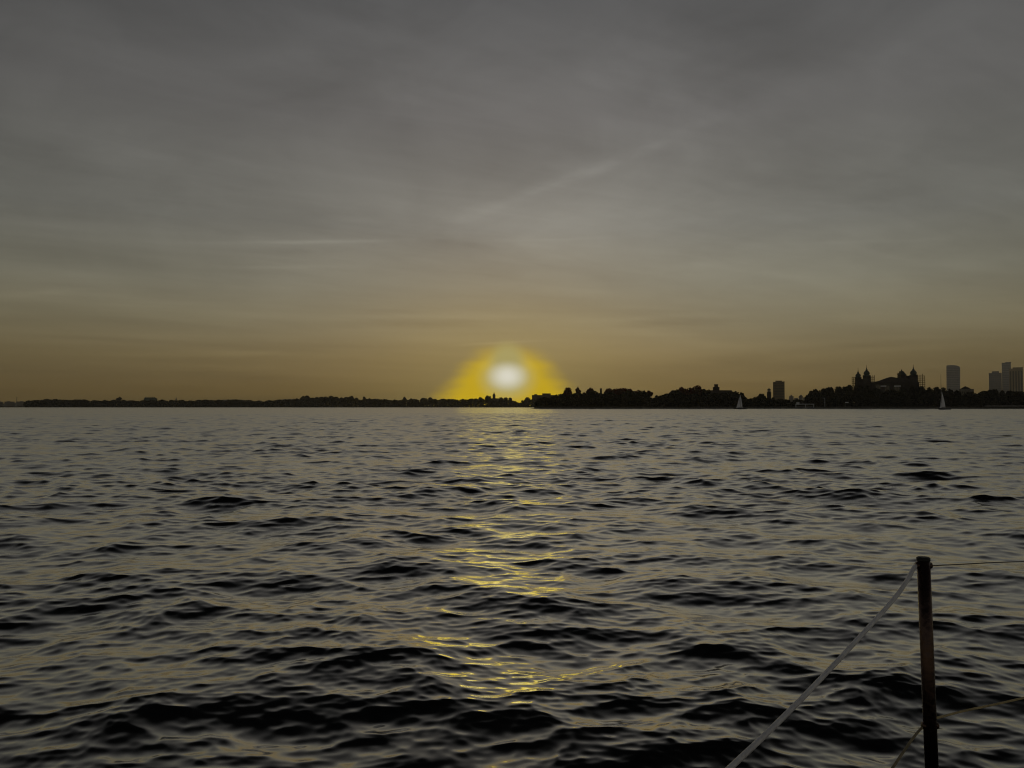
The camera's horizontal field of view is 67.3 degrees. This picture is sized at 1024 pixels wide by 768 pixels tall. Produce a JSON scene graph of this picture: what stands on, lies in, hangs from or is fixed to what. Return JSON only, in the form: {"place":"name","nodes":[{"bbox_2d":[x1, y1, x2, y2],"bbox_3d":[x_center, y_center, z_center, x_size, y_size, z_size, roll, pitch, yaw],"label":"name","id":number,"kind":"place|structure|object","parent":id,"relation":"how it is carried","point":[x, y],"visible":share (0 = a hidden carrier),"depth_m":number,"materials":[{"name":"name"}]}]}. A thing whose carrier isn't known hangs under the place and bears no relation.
{"place":"outdoors","nodes":[
{"label":"outdoors","id":0,"kind":"place"},
{"bbox_2d":[0,406,485,406],"bbox_3d":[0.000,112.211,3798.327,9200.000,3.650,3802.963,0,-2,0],"label":"shore","id":1,"kind":"structure","parent":0,"point":[212,406],"depth_m":1903.68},
{"bbox_2d":[4,401,14,405],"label":"waterfront shed","id":2,"kind":"structure","parent":1,"relation":"on","point":[8,403],"depth_m":2598.89,"materials":[{"name":"grey"}]},
{"bbox_2d":[30,400,38,404],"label":"tree","id":3,"kind":"object","parent":1,"relation":"on","point":[34,402],"visible":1,"depth_m":1900.98,"materials":[{"name":"black plant"}]},
{"bbox_2d":[40,399,52,404],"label":"tree","id":4,"kind":"object","parent":1,"relation":"on","point":[44,403],"visible":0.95,"depth_m":1911.14,"materials":[{"name":"black plant"}]},
{"bbox_2d":[144,397,156,405],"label":"jagged block","id":5,"kind":"structure","parent":1,"relation":"on","point":[148,398],"depth_m":1960.10,"materials":[{"name":"black"}]},
{"bbox_2d":[158,399,165,406],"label":"tree","id":6,"kind":"object","parent":1,"relation":"on","point":[162,402],"visible":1,"depth_m":1903.09,"materials":[{"name":"black plant"}]},
{"bbox_2d":[202,400,209,406],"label":"tree","id":7,"kind":"object","parent":1,"relation":"on","point":[205,402],"visible":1,"depth_m":1904.87,"materials":[{"name":"black plant"}]},
{"bbox_2d":[23,398,539,406],"bbox_3d":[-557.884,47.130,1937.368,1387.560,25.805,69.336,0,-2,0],"label":"woods","id":8,"kind":"object","parent":1,"relation":"on","point":[191,403],"visible":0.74,"depth_m":1913.21,"materials":[{"name":"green plant"}]},
{"bbox_2d":[292,398,298,405],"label":"tree","id":9,"kind":"object","parent":1,"relation":"on","point":[294,402],"visible":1,"depth_m":1907.95,"materials":[{"name":"black plant"}]},
{"bbox_2d":[301,395,309,405],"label":"tree","id":10,"kind":"object","parent":1,"relation":"on","point":[305,399],"visible":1,"depth_m":1904.71,"materials":[{"name":"black plant"}]},
{"bbox_2d":[314,397,321,403],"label":"tree","id":11,"kind":"object","parent":1,"relation":"on","point":[316,401],"visible":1,"depth_m":1906.02,"materials":[{"name":"black plant"}]},
{"bbox_2d":[327,396,334,406],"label":"tree","id":12,"kind":"object","parent":1,"relation":"on","point":[329,400],"visible":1,"depth_m":1902.65,"materials":[{"name":"black plant"}]},
{"bbox_2d":[332,397,338,406],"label":"tree","id":13,"kind":"object","parent":1,"relation":"on","point":[336,402],"visible":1,"depth_m":1903.71,"materials":[{"name":"black plant"}]},
{"bbox_2d":[338,397,344,404],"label":"tree","id":14,"kind":"object","parent":1,"relation":"on","point":[341,400],"visible":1,"depth_m":1908.87,"materials":[{"name":"black plant"}]},
{"bbox_2d":[346,396,355,406],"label":"tree","id":15,"kind":"object","parent":1,"relation":"on","point":[350,400],"visible":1,"depth_m":1898.33,"materials":[{"name":"black plant"}]},
{"bbox_2d":[392,400,398,406],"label":"tree","id":16,"kind":"object","parent":1,"relation":"on","point":[395,402],"visible":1,"depth_m":1900.55,"materials":[{"name":"black plant"}]},
{"bbox_2d":[409,398,414,406],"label":"tree","id":17,"kind":"object","parent":1,"relation":"on","point":[411,402],"visible":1,"depth_m":1902.47,"materials":[{"name":"black plant"}]},
{"bbox_2d":[414,399,419,406],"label":"tree","id":18,"kind":"object","parent":1,"relation":"on","point":[417,402],"visible":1,"depth_m":1904.88,"materials":[{"name":"black plant"}]},
{"bbox_2d":[420,398,426,404],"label":"tree","id":19,"kind":"object","parent":1,"relation":"on","point":[423,400],"visible":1,"depth_m":1900.08,"materials":[{"name":"black plant"}]},
{"bbox_2d":[426,397,433,404],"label":"tree","id":20,"kind":"object","parent":1,"relation":"on","point":[430,400],"visible":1,"depth_m":1897.97,"materials":[{"name":"black plant"}]},
{"bbox_2d":[439,400,445,406],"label":"tree","id":21,"kind":"object","parent":1,"relation":"on","point":[442,403],"visible":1,"depth_m":1902.95,"materials":[{"name":"black plant"}]},
{"bbox_2d":[445,399,452,406],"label":"tree","id":22,"kind":"object","parent":1,"relation":"on","point":[447,401],"visible":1,"depth_m":1905.25,"materials":[{"name":"black plant"}]},
{"bbox_2d":[453,399,460,406],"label":"tree","id":23,"kind":"object","parent":1,"relation":"on","point":[456,403],"visible":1,"depth_m":1899.80,"materials":[{"name":"black plant"}]},
{"bbox_2d":[459,399,465,406],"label":"tree","id":24,"kind":"object","parent":1,"relation":"on","point":[463,402],"visible":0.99,"depth_m":1907.50,"materials":[{"name":"black plant"}]},
{"bbox_2d":[478,397,482,404],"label":"tree","id":25,"kind":"object","parent":1,"relation":"on","point":[480,400],"visible":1,"depth_m":1903.06,"materials":[{"name":"black plant"}]},
{"bbox_2d":[485,396,490,406],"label":"tree","id":26,"kind":"object","parent":1,"relation":"on","point":[487,400],"visible":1,"depth_m":1904.52,"materials":[{"name":"black plant"}]},
{"bbox_2d":[498,397,503,406],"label":"tree","id":27,"kind":"object","parent":1,"relation":"on","point":[500,400],"visible":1,"depth_m":1910.30,"materials":[{"name":"black plant"}]},
{"bbox_2d":[525,397,530,404],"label":"tree","id":28,"kind":"object","parent":1,"relation":"on","point":[527,401],"visible":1,"depth_m":1902.10,"materials":[{"name":"black plant"}]},
{"bbox_2d":[532,393,554,400],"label":"flat roofed block","id":29,"kind":"structure","parent":1,"relation":"on","point":[535,396],"depth_m":1980.68,"materials":[{"name":"black brick"}]},
{"bbox_2d":[946,365,959,391],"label":"skyscraper","id":30,"kind":"structure","parent":1,"relation":"on","point":[953,377],"depth_m":3301.56,"materials":[{"name":"grey glass"}]},
{"bbox_2d":[989,371,1001,393],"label":"skyscraper","id":31,"kind":"structure","parent":1,"relation":"on","point":[995,379],"depth_m":3241.22,"materials":[{"name":"grey glass"}]},
{"bbox_2d":[1002,362,1010,393],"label":"skyscraper","id":32,"kind":"structure","parent":1,"relation":"on","point":[1006,366],"depth_m":3393.49,"materials":[{"name":"grey glass"}]},
{"bbox_2d":[1009,367,1022,391],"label":"skyscraper","id":33,"kind":"structure","parent":1,"relation":"on","point":[1015,378],"depth_m":3121.86,"materials":[{"name":"grey glass"}]},
{"bbox_2d":[0,407,1023,767],"bbox_3d":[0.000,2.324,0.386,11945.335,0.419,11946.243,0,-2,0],"label":"water","id":34,"kind":"structure","parent":0,"point":[356,587],"depth_m":9.85,"materials":[{"name":"grey liquid"}]},
{"bbox_2d":[734,396,746,408],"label":"sailboat","id":35,"kind":"object","parent":34,"relation":"on","point":[739,405],"visible":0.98,"depth_m":671.36,"materials":[{"name":"white paint"}]},
{"bbox_2d":[795,402,814,408],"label":"ferry","id":36,"kind":"object","parent":34,"relation":"on","point":[804,407],"visible":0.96,"depth_m":783.89,"materials":[{"name":"white paint"}]},
{"bbox_2d":[938,393,950,409],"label":"sailboat","id":37,"kind":"object","parent":34,"relation":"on","point":[942,404],"visible":0.98,"depth_m":565.46,"materials":[{"name":"white paint"}]},
{"bbox_2d":[0,0,1023,405],"label":"sky","id":38,"kind":"structure","parent":0,"point":[254,200],"materials":[{"name":"grey"}]},
{"bbox_2d":[533,406,1007,406],"bbox_3d":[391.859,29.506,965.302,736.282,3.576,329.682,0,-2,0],"label":"island ground","id":39,"kind":"structure","parent":0,"point":[772,406],"depth_m":805.20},
{"bbox_2d":[563,387,572,394],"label":"tree","id":40,"kind":"object","parent":39,"relation":"on","point":[567,391],"visible":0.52,"depth_m":826.95,"materials":[{"name":"black plant"}]},
{"bbox_2d":[604,388,615,394],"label":"tree","id":41,"kind":"object","parent":39,"relation":"on","point":[610,390],"visible":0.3,"depth_m":827.57,"materials":[{"name":"black plant"}]},
{"bbox_2d":[618,388,627,396],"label":"tree","id":42,"kind":"object","parent":39,"relation":"on","point":[621,391],"visible":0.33,"depth_m":824.04,"materials":[{"name":"black plant"}]},
{"bbox_2d":[678,387,689,394],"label":"tree","id":43,"kind":"object","parent":39,"relation":"on","point":[682,390],"visible":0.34,"depth_m":826.93,"materials":[{"name":"black plant"}]},
{"bbox_2d":[689,387,696,394],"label":"tree","id":44,"kind":"object","parent":39,"relation":"on","point":[692,390],"visible":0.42,"depth_m":831.05,"materials":[{"name":"black plant"}]},
{"bbox_2d":[693,385,702,395],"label":"tree","id":45,"kind":"object","parent":39,"relation":"on","point":[698,389],"visible":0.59,"depth_m":830.06,"materials":[{"name":"black plant"}]},
{"bbox_2d":[669,384,732,393],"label":"hospital","id":46,"kind":"structure","parent":39,"relation":"on","point":[716,389],"depth_m":854.15,"materials":[{"name":"black brick"}]},
{"bbox_2d":[701,389,707,396],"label":"tree","id":47,"kind":"object","parent":39,"relation":"on","point":[704,393],"visible":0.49,"depth_m":829.90,"materials":[{"name":"black plant"}]},
{"bbox_2d":[767,388,770,399],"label":"turret","id":48,"kind":"object","parent":39,"relation":"on","point":[769,393],"visible":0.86,"depth_m":870.21,"materials":[{"name":"black brick"}]},
{"bbox_2d":[534,390,1023,406],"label":"undergrowth","id":49,"kind":"object","parent":39,"relation":"on","point":[833,399],"visible":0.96,"depth_m":806.60,"materials":[{"name":"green plant"}]},
{"bbox_2d":[534,407,1023,408],"bbox_3d":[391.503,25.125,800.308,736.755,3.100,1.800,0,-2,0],"label":"seawall","id":50,"kind":"object","parent":39,"relation":"on","point":[774,407],"visible":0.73,"depth_m":799.62,"materials":[{"name":"stone"}]},
{"bbox_2d":[819,388,825,394],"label":"tree","id":51,"kind":"object","parent":39,"relation":"on","point":[822,391],"visible":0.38,"depth_m":832.95,"materials":[{"name":"black plant"}]},
{"bbox_2d":[825,387,834,393],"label":"tree","id":52,"kind":"object","parent":39,"relation":"on","point":[829,390],"visible":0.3,"depth_m":830.28,"materials":[{"name":"black plant"}]},
{"bbox_2d":[834,386,841,394],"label":"tree","id":53,"kind":"object","parent":39,"relation":"on","point":[838,390],"visible":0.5,"depth_m":840.00,"materials":[{"name":"black plant"}]},
{"bbox_2d":[840,386,847,393],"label":"tree","id":54,"kind":"object","parent":39,"relation":"on","point":[844,389],"visible":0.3,"depth_m":831.56,"materials":[{"name":"black plant"}]},
{"bbox_2d":[846,385,853,401],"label":"tree","id":55,"kind":"object","parent":39,"relation":"on","point":[850,388],"visible":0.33,"depth_m":829.68,"materials":[{"name":"black plant"}]},
{"bbox_2d":[853,385,863,392],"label":"tree","id":56,"kind":"object","parent":39,"relation":"on","point":[858,388],"visible":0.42,"depth_m":836.04,"materials":[{"name":"black plant"}]},
{"bbox_2d":[854,365,919,391],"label":"domed hall","id":57,"kind":"structure","parent":39,"relation":"on","point":[905,381],"depth_m":862.88,"materials":[{"name":"black brick"}]},
{"bbox_2d":[884,384,889,391],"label":"arched window","id":58,"kind":"structure","parent":57,"relation":"in","point":[887,387],"depth_m":862.19,"materials":[{"name":"black glass"}]},
{"bbox_2d":[916,386,925,394],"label":"tree","id":59,"kind":"object","parent":39,"relation":"on","point":[921,390],"visible":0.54,"depth_m":836.93,"materials":[{"name":"black plant"}]},
{"bbox_2d":[918,374,924,401],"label":"scaffold","id":60,"kind":"object","parent":39,"relation":"on","point":[922,382],"visible":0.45,"depth_m":850.47,"materials":[{"name":"black metal"}]},
{"bbox_2d":[924,387,931,394],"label":"tree","id":61,"kind":"object","parent":39,"relation":"on","point":[929,390],"visible":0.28,"depth_m":831.41,"materials":[{"name":"black plant"}]},
{"bbox_2d":[932,387,940,395],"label":"tree","id":62,"kind":"object","parent":39,"relation":"on","point":[936,389],"visible":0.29,"depth_m":828.41,"materials":[{"name":"black plant"}]},
{"bbox_2d":[940,387,946,392],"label":"tree","id":63,"kind":"object","parent":39,"relation":"on","point":[943,390],"visible":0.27,"depth_m":833.59,"materials":[{"name":"black plant"}]},
{"bbox_2d":[959,386,973,394],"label":"pedimented building","id":64,"kind":"structure","parent":39,"relation":"on","point":[965,389],"depth_m":865.45,"materials":[{"name":"stone"}]},
{"bbox_2d":[773,381,784,399],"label":"tower block","id":65,"kind":"structure","parent":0,"point":[778,389],"depth_m":1500.15,"materials":[{"name":"grey brick"}]},
{"bbox_2d":[914,556,939,767],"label":"stanchion","id":66,"kind":"object","parent":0,"point":[930,724],"visible":1,"depth_m":1.52,"materials":[{"name":"metal"}]},
{"bbox_2d":[725,564,916,767],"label":"lifeline rope","id":67,"kind":"object","parent":66,"relation":"attached to","point":[758,741],"visible":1,"depth_m":1.20,"materials":[{"name":"grey fabric"}]},
{"bbox_2d":[891,726,922,767],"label":"lifeline rope","id":68,"kind":"object","parent":66,"relation":"attached to","point":[907,746],"visible":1,"depth_m":1.43,"materials":[{"name":"grey fabric"}]},
{"bbox_2d":[933,561,1023,565],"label":"lifeline wire","id":69,"kind":"object","parent":66,"relation":"attached to","point":[978,563],"visible":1,"depth_m":1.57,"materials":[{"name":"metal"}]},
{"bbox_2d":[937,697,1023,718],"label":"lifeline wire","id":70,"kind":"object","parent":66,"relation":"attached to","point":[979,707],"visible":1,"depth_m":1.57,"materials":[{"name":"grey metal"}]}
]}

